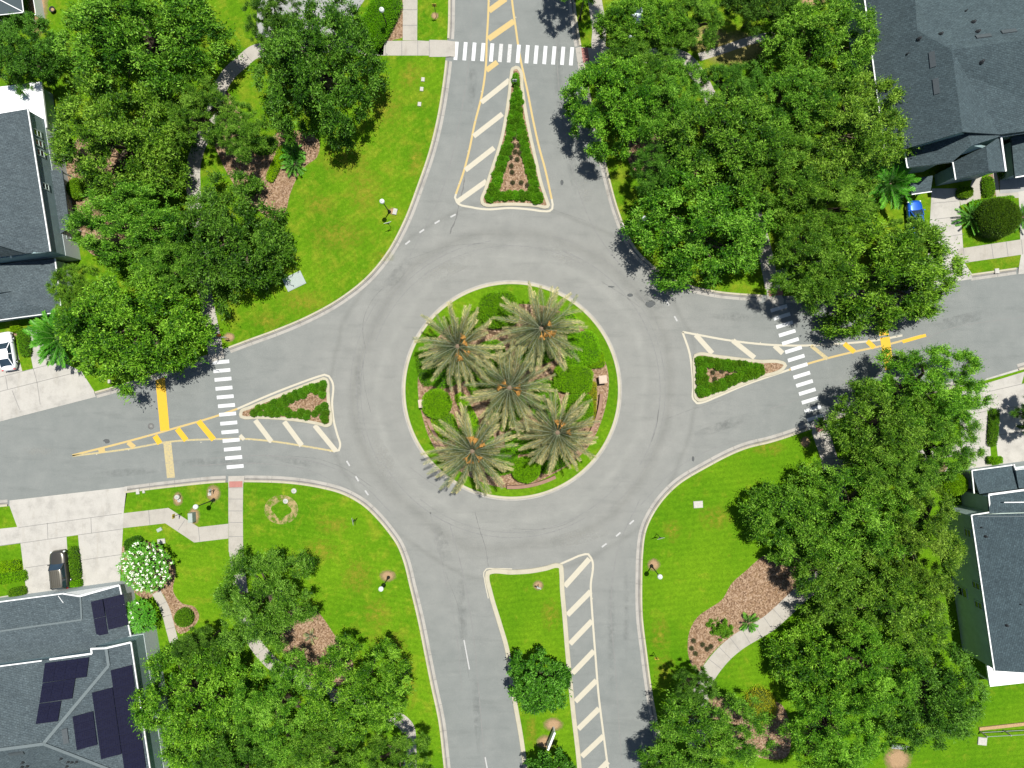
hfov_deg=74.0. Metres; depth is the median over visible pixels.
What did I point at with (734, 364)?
border shrub
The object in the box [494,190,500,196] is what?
border shrub
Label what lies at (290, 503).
bare patch
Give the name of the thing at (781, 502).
oak tree
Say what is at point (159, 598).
path
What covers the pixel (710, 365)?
border shrub
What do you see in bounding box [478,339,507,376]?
clipped hedge
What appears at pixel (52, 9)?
planter pot
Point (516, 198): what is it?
border shrub
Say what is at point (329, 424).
kerb
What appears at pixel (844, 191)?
oak tree
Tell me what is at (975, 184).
path
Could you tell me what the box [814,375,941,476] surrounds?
oak tree
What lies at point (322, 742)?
oak tree
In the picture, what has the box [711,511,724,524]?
bare patch
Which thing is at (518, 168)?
mulch bed
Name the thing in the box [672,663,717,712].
flowering shrub
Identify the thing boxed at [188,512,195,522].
utility cabinet
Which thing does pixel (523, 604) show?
lawn
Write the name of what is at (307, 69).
oak tree
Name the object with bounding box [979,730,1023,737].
fence
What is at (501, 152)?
border shrub
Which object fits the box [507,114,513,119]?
border shrub
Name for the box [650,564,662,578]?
street lamp
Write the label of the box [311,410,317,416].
border shrub
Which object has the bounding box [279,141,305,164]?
spiky plant
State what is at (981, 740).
utility box
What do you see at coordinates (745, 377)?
border shrub
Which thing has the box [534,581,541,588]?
bare patch
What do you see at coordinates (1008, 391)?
driveway
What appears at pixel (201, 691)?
oak tree
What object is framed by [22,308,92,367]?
palm
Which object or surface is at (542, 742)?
bare patch
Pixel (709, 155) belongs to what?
oak tree
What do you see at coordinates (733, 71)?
oak tree
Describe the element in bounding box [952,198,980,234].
spiky plant
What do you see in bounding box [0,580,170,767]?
house
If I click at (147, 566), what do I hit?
flowering tree
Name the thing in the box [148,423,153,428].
manhole cover
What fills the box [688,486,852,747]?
path
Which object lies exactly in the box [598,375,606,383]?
brick pillar
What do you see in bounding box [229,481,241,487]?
tactile paving
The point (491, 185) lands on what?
border shrub
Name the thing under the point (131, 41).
oak tree
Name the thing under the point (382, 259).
kerb
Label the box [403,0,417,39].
path
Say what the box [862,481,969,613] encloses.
oak tree
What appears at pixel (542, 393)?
clipped hedge
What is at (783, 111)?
oak tree
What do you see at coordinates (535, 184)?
border shrub
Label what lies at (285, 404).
border shrub
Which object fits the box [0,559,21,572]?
clipped hedge
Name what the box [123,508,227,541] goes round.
path
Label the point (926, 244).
oak tree
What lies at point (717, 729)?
oak tree
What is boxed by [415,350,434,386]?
clipped hedge
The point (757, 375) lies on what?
border shrub
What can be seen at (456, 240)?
road
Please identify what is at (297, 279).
utility pad
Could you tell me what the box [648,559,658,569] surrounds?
bare patch
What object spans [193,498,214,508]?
street lamp
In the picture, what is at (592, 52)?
path
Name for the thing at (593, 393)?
clipped hedge
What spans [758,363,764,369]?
border shrub
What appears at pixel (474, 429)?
clipped hedge
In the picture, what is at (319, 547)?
bare patch
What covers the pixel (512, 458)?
clipped hedge
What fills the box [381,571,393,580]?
bare patch
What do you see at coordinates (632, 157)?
mulch bed
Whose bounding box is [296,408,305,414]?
border shrub
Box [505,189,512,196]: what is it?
border shrub
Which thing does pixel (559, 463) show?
clipped hedge
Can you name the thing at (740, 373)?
border shrub
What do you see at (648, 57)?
oak tree
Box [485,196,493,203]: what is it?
border shrub
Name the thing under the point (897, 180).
palm
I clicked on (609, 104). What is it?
oak tree
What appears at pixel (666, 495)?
kerb
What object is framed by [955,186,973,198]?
clipped hedge
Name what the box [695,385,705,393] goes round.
border shrub
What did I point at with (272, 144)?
clipped hedge
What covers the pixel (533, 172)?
border shrub
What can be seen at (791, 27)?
oak tree
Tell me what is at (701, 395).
border shrub
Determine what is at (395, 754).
oak tree
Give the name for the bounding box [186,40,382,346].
path
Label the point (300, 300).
bare patch
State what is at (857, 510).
oak tree
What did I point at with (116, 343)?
oak tree
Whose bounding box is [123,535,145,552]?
clipped hedge
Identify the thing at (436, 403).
clipped hedge
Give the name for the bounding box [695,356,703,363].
border shrub
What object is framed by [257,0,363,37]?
driveway
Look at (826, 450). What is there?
path
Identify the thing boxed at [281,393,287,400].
border shrub
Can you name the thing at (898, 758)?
bare patch
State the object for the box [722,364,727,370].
border shrub
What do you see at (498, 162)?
border shrub
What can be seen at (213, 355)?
path
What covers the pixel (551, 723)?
bare patch
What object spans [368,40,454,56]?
path
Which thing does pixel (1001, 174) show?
clipped hedge
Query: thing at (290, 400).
border shrub
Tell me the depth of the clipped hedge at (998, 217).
82.30 m
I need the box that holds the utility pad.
[283,271,305,291]
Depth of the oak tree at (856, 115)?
76.36 m
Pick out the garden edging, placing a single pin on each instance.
(1001, 726)
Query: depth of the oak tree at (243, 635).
78.25 m
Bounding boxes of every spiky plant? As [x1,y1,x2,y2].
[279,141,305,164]
[280,150,306,177]
[303,628,317,644]
[740,612,758,632]
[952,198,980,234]
[1014,203,1023,230]
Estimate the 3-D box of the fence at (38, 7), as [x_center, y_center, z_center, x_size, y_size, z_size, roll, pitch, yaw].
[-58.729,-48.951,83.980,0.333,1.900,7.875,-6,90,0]
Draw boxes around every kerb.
[0,480,445,767]
[95,0,450,393]
[239,377,332,426]
[403,282,620,498]
[480,66,549,208]
[485,563,581,767]
[573,0,1016,297]
[640,367,1023,742]
[692,352,786,401]
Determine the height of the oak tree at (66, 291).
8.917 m
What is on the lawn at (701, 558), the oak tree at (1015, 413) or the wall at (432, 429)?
the oak tree at (1015, 413)
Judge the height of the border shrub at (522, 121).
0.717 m
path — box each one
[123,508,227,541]
[152,590,177,642]
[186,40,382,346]
[207,338,224,362]
[228,476,243,551]
[229,552,416,767]
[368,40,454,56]
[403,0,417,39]
[575,47,604,65]
[589,0,775,288]
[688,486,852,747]
[698,32,772,60]
[766,282,783,303]
[776,260,820,279]
[811,417,857,487]
[863,445,960,462]
[957,239,1023,261]
[960,177,981,204]
[993,173,1018,197]
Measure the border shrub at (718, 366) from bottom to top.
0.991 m
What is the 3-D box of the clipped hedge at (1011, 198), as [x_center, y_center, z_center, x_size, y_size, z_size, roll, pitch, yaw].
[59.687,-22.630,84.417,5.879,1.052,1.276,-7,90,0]
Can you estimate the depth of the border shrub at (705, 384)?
84.31 m
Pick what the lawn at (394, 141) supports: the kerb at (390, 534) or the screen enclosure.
the screen enclosure
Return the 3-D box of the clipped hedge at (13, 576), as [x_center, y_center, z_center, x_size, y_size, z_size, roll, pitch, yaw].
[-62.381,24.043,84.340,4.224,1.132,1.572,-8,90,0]
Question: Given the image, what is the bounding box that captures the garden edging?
[979,722,1023,730]
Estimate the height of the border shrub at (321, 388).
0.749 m
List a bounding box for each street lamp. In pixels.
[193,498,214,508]
[378,576,389,591]
[379,7,386,24]
[379,199,390,213]
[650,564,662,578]
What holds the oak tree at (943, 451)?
on the lawn at (701, 558)
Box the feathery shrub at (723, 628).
[706,617,733,641]
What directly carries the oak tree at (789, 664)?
on the lawn at (701, 558)
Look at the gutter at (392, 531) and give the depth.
84.99 m
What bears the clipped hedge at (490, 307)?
on the mulch bed at (479, 407)
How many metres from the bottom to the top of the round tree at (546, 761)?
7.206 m
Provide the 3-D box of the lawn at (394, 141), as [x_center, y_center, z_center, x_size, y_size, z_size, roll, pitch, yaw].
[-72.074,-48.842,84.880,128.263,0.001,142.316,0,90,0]
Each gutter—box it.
[0,475,450,767]
[96,0,454,397]
[401,280,621,500]
[568,0,1015,302]
[635,362,1023,761]
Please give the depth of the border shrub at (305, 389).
84.42 m
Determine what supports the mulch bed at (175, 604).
on the lawn at (365, 543)
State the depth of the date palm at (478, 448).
77.54 m
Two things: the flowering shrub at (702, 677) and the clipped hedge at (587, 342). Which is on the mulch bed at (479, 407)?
the clipped hedge at (587, 342)
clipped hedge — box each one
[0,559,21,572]
[0,569,27,584]
[7,586,27,596]
[9,325,22,332]
[16,327,32,356]
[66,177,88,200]
[68,545,82,579]
[70,579,82,587]
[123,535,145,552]
[174,607,194,626]
[252,133,278,158]
[265,145,285,182]
[350,17,372,50]
[359,0,402,50]
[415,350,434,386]
[421,388,452,418]
[427,350,476,388]
[430,412,458,440]
[450,306,483,335]
[454,392,478,426]
[456,424,493,458]
[465,368,496,399]
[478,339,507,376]
[479,290,518,328]
[484,448,518,476]
[485,391,527,430]
[504,428,538,454]
[511,456,540,483]
[515,336,557,366]
[528,378,560,421]
[532,443,571,474]
[549,412,576,444]
[551,311,578,339]
[552,364,593,393]
[561,330,600,367]
[562,393,593,421]
[588,351,605,368]
[589,381,596,426]
[744,684,777,724]
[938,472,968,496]
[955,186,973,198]
[966,197,1022,239]
[968,195,1015,207]
[980,176,995,198]
[986,408,999,447]
[986,455,1003,464]
[998,140,1008,179]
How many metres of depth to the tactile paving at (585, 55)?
84.86 m
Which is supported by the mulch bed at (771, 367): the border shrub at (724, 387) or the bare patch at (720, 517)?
the border shrub at (724, 387)
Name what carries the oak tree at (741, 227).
on the lawn at (623, 182)
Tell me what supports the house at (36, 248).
on the lawn at (394, 141)
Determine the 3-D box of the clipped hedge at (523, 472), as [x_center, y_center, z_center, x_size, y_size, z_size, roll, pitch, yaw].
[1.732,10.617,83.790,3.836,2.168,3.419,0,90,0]
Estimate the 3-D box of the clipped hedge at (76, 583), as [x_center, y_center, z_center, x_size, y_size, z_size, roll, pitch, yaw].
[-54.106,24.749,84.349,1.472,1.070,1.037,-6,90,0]
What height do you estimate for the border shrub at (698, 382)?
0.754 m
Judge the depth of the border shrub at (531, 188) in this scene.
84.47 m
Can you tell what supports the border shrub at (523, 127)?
on the mulch bed at (518, 168)
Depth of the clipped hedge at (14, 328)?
84.12 m
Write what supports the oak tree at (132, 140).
on the lawn at (394, 141)
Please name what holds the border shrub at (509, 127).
on the mulch bed at (518, 168)
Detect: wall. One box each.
[427,419,456,460]
[507,475,555,488]
[575,394,602,453]
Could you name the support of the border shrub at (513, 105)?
on the mulch bed at (518, 168)
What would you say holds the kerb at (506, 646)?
on the road
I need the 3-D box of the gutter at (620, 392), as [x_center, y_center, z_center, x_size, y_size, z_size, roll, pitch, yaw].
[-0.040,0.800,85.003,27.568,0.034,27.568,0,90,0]
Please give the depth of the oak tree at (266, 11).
78.22 m
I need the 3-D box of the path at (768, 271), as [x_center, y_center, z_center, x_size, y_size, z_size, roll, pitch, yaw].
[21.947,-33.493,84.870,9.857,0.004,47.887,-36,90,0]
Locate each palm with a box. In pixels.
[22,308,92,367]
[412,301,504,392]
[421,401,519,495]
[459,339,556,433]
[488,281,588,375]
[512,389,600,474]
[864,157,921,209]
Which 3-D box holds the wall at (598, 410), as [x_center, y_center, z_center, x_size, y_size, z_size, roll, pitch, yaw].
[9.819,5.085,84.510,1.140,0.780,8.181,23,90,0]
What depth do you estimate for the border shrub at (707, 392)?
84.34 m
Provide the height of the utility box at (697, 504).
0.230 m
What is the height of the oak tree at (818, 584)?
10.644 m
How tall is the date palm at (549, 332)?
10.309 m
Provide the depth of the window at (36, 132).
80.26 m
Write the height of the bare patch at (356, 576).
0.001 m
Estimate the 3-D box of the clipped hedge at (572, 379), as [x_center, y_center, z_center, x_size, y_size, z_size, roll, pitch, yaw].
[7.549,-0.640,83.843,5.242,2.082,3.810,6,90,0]
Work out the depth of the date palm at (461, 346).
77.54 m
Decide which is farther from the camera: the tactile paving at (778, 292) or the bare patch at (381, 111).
the bare patch at (381, 111)
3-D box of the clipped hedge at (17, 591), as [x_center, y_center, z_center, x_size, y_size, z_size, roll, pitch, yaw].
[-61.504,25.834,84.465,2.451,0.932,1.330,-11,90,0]
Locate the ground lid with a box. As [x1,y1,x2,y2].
[157,538,165,543]
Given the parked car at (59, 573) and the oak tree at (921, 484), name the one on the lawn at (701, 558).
the oak tree at (921, 484)
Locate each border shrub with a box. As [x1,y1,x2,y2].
[249,408,257,417]
[254,404,261,411]
[267,409,274,417]
[270,399,276,406]
[273,409,280,417]
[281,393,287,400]
[281,400,288,407]
[283,407,291,412]
[284,410,292,417]
[287,392,292,397]
[287,397,293,403]
[291,389,297,396]
[291,411,296,418]
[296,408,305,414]
[296,413,302,418]
[297,388,304,395]
[299,392,306,399]
[301,385,309,393]
[302,413,309,420]
[307,383,314,392]
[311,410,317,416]
[314,405,321,413]
[318,385,325,391]
[318,391,326,398]
[319,380,326,387]
[319,401,328,410]
[321,409,329,416]
[321,417,328,423]
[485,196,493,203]
[486,187,493,193]
[488,182,494,187]
[491,169,498,177]
[494,182,501,188]
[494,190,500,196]
[495,160,501,166]
[495,176,503,183]
[497,154,504,161]
[498,149,504,155]
[498,164,505,173]
[500,144,508,149]
[501,193,508,201]
[505,124,514,130]
[505,134,512,141]
[505,149,511,155]
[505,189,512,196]
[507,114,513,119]
[507,118,513,124]
[507,142,513,150]
[510,97,516,103]
[510,103,516,108]
[510,131,516,139]
[511,76,519,83]
[512,81,520,86]
[513,115,519,122]
[513,194,519,201]
[514,106,522,112]
[515,89,522,96]
[515,94,522,100]
[516,134,522,140]
[519,118,524,124]
[519,139,525,145]
[519,192,526,201]
[520,124,526,129]
[521,130,527,135]
[523,147,530,153]
[526,157,534,164]
[528,163,535,169]
[528,169,536,175]
[528,185,533,192]
[532,180,539,187]
[532,196,539,204]
[536,195,543,203]
[694,362,702,367]
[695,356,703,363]
[695,371,704,379]
[695,379,703,385]
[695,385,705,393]
[696,366,703,372]
[696,392,704,397]
[702,374,709,381]
[702,380,709,388]
[705,388,711,396]
[707,356,714,362]
[707,363,714,368]
[710,386,716,393]
[713,361,722,370]
[713,380,719,386]
[715,385,721,392]
[718,378,725,384]
[721,383,727,391]
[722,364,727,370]
[723,374,733,382]
[725,358,731,365]
[727,365,734,371]
[731,360,737,367]
[731,372,739,381]
[737,360,742,366]
[737,370,743,377]
[741,373,748,381]
[742,360,748,367]
[746,372,754,379]
[753,372,760,378]
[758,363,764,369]
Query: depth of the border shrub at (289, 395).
84.48 m
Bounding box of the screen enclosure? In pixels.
[0,0,35,21]
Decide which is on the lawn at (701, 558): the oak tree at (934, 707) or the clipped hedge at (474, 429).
the oak tree at (934, 707)
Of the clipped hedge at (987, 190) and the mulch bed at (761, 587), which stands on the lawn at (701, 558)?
the mulch bed at (761, 587)
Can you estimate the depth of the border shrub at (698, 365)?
84.40 m
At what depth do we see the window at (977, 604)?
80.37 m
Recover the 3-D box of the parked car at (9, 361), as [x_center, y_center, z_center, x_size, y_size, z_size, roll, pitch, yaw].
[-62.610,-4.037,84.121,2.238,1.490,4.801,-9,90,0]
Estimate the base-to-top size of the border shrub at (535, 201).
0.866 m
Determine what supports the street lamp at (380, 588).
on the bare patch at (385, 574)
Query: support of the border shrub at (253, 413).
on the mulch bed at (311, 401)
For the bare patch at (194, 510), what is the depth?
84.88 m
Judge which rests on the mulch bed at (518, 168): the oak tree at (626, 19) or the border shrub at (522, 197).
the border shrub at (522, 197)
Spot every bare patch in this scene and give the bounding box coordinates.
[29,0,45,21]
[190,509,198,522]
[207,486,218,498]
[224,333,233,340]
[264,495,297,523]
[293,296,309,306]
[310,545,327,555]
[327,228,350,240]
[339,152,354,166]
[350,571,363,582]
[358,179,371,200]
[376,102,393,116]
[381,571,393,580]
[404,70,413,82]
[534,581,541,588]
[537,736,552,747]
[545,718,560,729]
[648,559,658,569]
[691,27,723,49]
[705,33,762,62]
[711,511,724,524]
[801,0,822,4]
[801,437,809,446]
[886,749,908,767]
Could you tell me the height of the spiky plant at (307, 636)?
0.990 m
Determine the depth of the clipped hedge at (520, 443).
84.15 m
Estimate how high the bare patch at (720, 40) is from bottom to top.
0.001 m
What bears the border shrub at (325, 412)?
on the mulch bed at (311, 401)
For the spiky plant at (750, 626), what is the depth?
84.37 m
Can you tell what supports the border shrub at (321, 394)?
on the mulch bed at (311, 401)
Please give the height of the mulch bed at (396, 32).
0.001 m
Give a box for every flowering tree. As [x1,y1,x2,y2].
[116,540,173,593]
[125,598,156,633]
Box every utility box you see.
[693,501,702,507]
[977,737,986,745]
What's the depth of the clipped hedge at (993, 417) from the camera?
84.30 m
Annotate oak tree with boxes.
[0,11,75,99]
[43,259,219,404]
[44,64,203,213]
[45,262,102,316]
[50,0,243,108]
[61,175,195,273]
[126,626,259,767]
[133,232,205,300]
[161,64,237,154]
[165,168,298,322]
[170,622,226,672]
[187,717,278,767]
[209,544,319,658]
[211,99,269,164]
[226,646,322,767]
[241,0,302,47]
[247,0,391,152]
[273,702,369,767]
[302,632,416,747]
[362,729,434,767]
[558,43,661,168]
[562,0,595,4]
[585,0,692,60]
[598,33,680,97]
[618,164,779,295]
[626,54,716,145]
[630,138,690,195]
[635,724,711,767]
[649,684,778,767]
[655,81,786,205]
[656,0,725,54]
[703,59,774,123]
[719,0,798,37]
[736,460,853,568]
[737,126,830,219]
[749,60,841,145]
[755,601,892,718]
[757,0,883,98]
[766,212,866,316]
[772,168,879,244]
[776,682,893,767]
[781,206,971,342]
[782,524,894,626]
[786,64,922,198]
[788,458,931,569]
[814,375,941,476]
[815,613,926,719]
[832,554,956,663]
[850,434,941,508]
[857,637,992,756]
[861,342,998,436]
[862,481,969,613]
[884,212,940,260]
[892,396,987,484]
[1009,395,1023,435]
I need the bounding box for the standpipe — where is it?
[174,494,180,499]
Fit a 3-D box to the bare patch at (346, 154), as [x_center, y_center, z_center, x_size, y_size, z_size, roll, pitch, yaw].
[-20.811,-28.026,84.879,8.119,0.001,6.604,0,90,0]
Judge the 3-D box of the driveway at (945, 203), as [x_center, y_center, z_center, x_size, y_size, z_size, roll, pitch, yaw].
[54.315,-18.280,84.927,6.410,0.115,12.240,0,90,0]
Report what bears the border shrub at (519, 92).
on the mulch bed at (518, 168)
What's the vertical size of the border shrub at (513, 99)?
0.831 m
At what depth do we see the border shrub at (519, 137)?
84.48 m
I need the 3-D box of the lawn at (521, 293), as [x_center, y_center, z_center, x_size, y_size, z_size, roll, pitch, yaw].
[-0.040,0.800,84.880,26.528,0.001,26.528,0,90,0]
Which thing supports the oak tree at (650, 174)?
on the lawn at (623, 182)
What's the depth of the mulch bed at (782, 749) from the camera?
84.88 m
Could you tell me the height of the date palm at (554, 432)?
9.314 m
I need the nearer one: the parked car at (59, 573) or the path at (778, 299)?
the parked car at (59, 573)
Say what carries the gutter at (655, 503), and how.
on the road
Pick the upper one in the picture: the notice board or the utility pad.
the utility pad
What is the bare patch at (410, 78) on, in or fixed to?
on the lawn at (394, 141)
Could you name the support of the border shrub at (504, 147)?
on the mulch bed at (518, 168)
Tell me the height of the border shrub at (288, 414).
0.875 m
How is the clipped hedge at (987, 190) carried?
on the mulch bed at (991, 175)
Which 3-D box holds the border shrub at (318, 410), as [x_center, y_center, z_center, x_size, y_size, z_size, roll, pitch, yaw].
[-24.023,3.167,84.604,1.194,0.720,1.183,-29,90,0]
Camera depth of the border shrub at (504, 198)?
84.38 m
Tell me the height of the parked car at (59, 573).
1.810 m
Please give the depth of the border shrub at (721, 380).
84.40 m
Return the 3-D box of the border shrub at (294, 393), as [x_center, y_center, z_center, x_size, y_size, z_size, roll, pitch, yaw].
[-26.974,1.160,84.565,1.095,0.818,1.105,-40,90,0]
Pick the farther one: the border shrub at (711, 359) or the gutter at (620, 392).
the gutter at (620, 392)
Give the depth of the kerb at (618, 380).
84.85 m
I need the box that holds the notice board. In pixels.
[547,726,555,750]
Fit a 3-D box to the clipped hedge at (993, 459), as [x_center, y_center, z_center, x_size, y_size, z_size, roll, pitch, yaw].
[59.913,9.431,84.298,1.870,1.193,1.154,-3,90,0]
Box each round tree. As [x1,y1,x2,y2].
[505,646,572,716]
[524,745,575,767]
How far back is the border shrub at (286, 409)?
84.46 m
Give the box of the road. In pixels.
[0,0,1023,767]
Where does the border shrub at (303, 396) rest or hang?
on the mulch bed at (311, 401)
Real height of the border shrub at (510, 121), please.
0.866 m
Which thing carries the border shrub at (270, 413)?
on the mulch bed at (311, 401)
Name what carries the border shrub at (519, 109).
on the mulch bed at (518, 168)
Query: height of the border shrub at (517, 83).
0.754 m
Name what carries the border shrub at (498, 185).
on the mulch bed at (518, 168)
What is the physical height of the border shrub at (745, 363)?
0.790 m
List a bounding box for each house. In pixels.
[0,82,81,321]
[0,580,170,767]
[846,0,1023,197]
[942,461,1023,686]
[1002,135,1023,179]
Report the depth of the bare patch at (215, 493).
84.88 m
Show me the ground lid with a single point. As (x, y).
(160, 541)
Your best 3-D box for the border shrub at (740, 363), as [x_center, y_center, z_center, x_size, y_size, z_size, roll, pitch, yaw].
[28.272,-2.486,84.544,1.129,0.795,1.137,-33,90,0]
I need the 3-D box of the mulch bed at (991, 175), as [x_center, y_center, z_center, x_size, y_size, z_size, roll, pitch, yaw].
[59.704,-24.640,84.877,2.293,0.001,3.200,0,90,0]
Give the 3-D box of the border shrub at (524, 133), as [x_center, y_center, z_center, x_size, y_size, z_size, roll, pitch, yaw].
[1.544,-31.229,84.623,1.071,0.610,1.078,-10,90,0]
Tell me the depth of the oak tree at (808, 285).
77.24 m
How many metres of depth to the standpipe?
84.37 m
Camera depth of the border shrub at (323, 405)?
84.32 m
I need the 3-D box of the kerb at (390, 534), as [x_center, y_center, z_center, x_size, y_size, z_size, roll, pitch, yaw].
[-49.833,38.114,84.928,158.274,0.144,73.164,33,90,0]
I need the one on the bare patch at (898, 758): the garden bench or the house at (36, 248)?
the garden bench
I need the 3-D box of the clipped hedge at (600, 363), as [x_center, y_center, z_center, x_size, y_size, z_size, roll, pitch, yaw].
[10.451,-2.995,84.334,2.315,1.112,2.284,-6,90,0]
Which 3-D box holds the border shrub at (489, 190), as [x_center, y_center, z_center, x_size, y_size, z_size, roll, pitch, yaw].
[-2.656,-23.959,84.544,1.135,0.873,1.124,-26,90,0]
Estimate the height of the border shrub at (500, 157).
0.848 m
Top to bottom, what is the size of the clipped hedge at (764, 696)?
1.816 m
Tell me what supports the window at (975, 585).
in the house at (989, 597)
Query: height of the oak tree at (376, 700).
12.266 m
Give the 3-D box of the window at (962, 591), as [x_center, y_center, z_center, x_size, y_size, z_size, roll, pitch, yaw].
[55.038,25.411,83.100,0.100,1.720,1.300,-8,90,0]
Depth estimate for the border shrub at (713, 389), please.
84.34 m
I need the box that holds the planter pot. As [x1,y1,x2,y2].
[49,6,55,12]
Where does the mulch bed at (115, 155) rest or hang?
on the lawn at (394, 141)
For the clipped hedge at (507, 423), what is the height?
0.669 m
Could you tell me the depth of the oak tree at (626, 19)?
77.47 m
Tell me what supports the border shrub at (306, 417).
on the mulch bed at (311, 401)
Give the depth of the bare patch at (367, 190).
84.88 m
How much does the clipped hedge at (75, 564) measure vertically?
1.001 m
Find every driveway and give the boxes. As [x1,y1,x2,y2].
[0,329,95,420]
[0,487,126,593]
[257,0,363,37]
[928,189,971,283]
[961,369,1023,468]
[1000,177,1023,193]
[1018,191,1023,273]
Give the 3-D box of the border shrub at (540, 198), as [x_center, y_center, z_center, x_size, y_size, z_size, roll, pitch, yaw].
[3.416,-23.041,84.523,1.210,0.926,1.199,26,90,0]
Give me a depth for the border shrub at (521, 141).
84.39 m
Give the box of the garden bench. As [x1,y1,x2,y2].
[890,744,905,749]
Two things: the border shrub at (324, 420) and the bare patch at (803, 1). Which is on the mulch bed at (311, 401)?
the border shrub at (324, 420)
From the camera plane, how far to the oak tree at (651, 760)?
78.87 m
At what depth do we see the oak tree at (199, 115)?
78.56 m
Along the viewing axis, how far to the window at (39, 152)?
80.27 m
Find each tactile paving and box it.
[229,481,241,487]
[581,47,588,62]
[768,288,782,295]
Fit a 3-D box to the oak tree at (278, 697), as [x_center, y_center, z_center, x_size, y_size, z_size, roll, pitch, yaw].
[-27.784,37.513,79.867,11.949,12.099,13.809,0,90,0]
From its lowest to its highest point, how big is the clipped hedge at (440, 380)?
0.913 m
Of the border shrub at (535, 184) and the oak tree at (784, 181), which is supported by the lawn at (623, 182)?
the oak tree at (784, 181)
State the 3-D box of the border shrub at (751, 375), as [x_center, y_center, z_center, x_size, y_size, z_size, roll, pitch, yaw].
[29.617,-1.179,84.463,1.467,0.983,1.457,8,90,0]
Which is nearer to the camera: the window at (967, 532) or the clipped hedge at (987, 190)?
the window at (967, 532)
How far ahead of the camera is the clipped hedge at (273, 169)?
84.26 m
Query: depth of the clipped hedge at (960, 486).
82.96 m
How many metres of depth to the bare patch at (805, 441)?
84.88 m
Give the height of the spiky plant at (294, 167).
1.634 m
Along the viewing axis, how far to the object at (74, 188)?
83.83 m
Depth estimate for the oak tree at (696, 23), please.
78.02 m
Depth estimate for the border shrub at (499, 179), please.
84.40 m
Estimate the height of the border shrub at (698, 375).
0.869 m
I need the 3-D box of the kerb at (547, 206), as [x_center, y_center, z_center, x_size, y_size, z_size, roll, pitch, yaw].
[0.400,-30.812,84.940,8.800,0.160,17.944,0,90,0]
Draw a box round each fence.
[33,0,44,18]
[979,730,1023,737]
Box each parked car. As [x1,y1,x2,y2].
[0,332,19,371]
[47,549,72,589]
[628,7,643,43]
[904,200,924,229]
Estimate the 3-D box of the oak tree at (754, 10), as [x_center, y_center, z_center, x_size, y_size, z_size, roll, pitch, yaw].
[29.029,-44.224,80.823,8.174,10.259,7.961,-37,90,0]
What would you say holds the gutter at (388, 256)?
on the road
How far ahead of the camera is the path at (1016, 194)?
84.87 m
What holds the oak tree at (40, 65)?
on the lawn at (394, 141)
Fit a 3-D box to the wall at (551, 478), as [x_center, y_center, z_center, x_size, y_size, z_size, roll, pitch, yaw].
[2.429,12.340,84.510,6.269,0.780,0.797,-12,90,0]
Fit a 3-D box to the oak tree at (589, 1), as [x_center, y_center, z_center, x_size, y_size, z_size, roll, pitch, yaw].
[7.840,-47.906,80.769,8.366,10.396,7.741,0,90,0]
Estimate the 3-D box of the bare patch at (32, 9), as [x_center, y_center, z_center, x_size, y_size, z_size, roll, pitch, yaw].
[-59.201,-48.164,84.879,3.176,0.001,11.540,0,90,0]
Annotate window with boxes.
[32,127,41,138]
[34,137,43,148]
[36,147,44,158]
[41,181,49,191]
[957,585,967,598]
[963,527,971,538]
[971,579,980,590]
[973,599,982,610]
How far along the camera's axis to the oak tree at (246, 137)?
79.36 m
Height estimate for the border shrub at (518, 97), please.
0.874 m
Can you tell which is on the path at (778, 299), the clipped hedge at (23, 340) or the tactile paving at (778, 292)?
the tactile paving at (778, 292)
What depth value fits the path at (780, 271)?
84.87 m
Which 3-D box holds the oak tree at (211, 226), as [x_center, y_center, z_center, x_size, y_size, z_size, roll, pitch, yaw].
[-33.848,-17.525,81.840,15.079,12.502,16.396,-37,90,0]
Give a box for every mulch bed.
[66,136,132,256]
[121,541,198,633]
[213,91,319,216]
[242,382,328,423]
[280,606,352,686]
[386,0,402,40]
[418,304,608,487]
[483,69,546,204]
[627,134,698,181]
[688,553,801,670]
[696,356,782,398]
[706,695,790,759]
[982,174,998,196]
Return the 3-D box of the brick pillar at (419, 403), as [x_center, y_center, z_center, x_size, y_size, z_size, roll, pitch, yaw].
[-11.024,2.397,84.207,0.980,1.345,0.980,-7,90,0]
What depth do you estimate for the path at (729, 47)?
84.87 m
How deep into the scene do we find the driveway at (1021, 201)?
84.87 m
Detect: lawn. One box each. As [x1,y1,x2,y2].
[0,0,447,391]
[0,482,443,767]
[405,284,617,496]
[489,568,576,767]
[575,0,1020,295]
[642,369,1023,767]
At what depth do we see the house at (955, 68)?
76.54 m
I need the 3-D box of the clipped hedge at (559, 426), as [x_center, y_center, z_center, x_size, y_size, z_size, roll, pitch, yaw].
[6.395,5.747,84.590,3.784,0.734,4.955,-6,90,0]
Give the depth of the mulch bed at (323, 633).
84.88 m
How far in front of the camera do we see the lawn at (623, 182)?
84.88 m
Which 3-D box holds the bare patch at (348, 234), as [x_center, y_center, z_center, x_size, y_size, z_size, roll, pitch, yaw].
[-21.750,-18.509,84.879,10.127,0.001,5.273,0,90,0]
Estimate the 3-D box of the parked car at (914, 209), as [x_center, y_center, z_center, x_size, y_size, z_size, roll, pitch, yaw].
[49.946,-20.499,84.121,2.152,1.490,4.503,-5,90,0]
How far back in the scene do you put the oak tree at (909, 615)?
76.61 m
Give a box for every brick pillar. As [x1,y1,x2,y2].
[418,399,423,407]
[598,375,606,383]
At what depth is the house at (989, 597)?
79.10 m
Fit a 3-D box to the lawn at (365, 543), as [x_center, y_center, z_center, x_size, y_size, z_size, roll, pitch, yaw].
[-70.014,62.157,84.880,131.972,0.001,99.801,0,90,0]
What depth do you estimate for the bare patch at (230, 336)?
84.88 m
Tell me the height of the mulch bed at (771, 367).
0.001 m

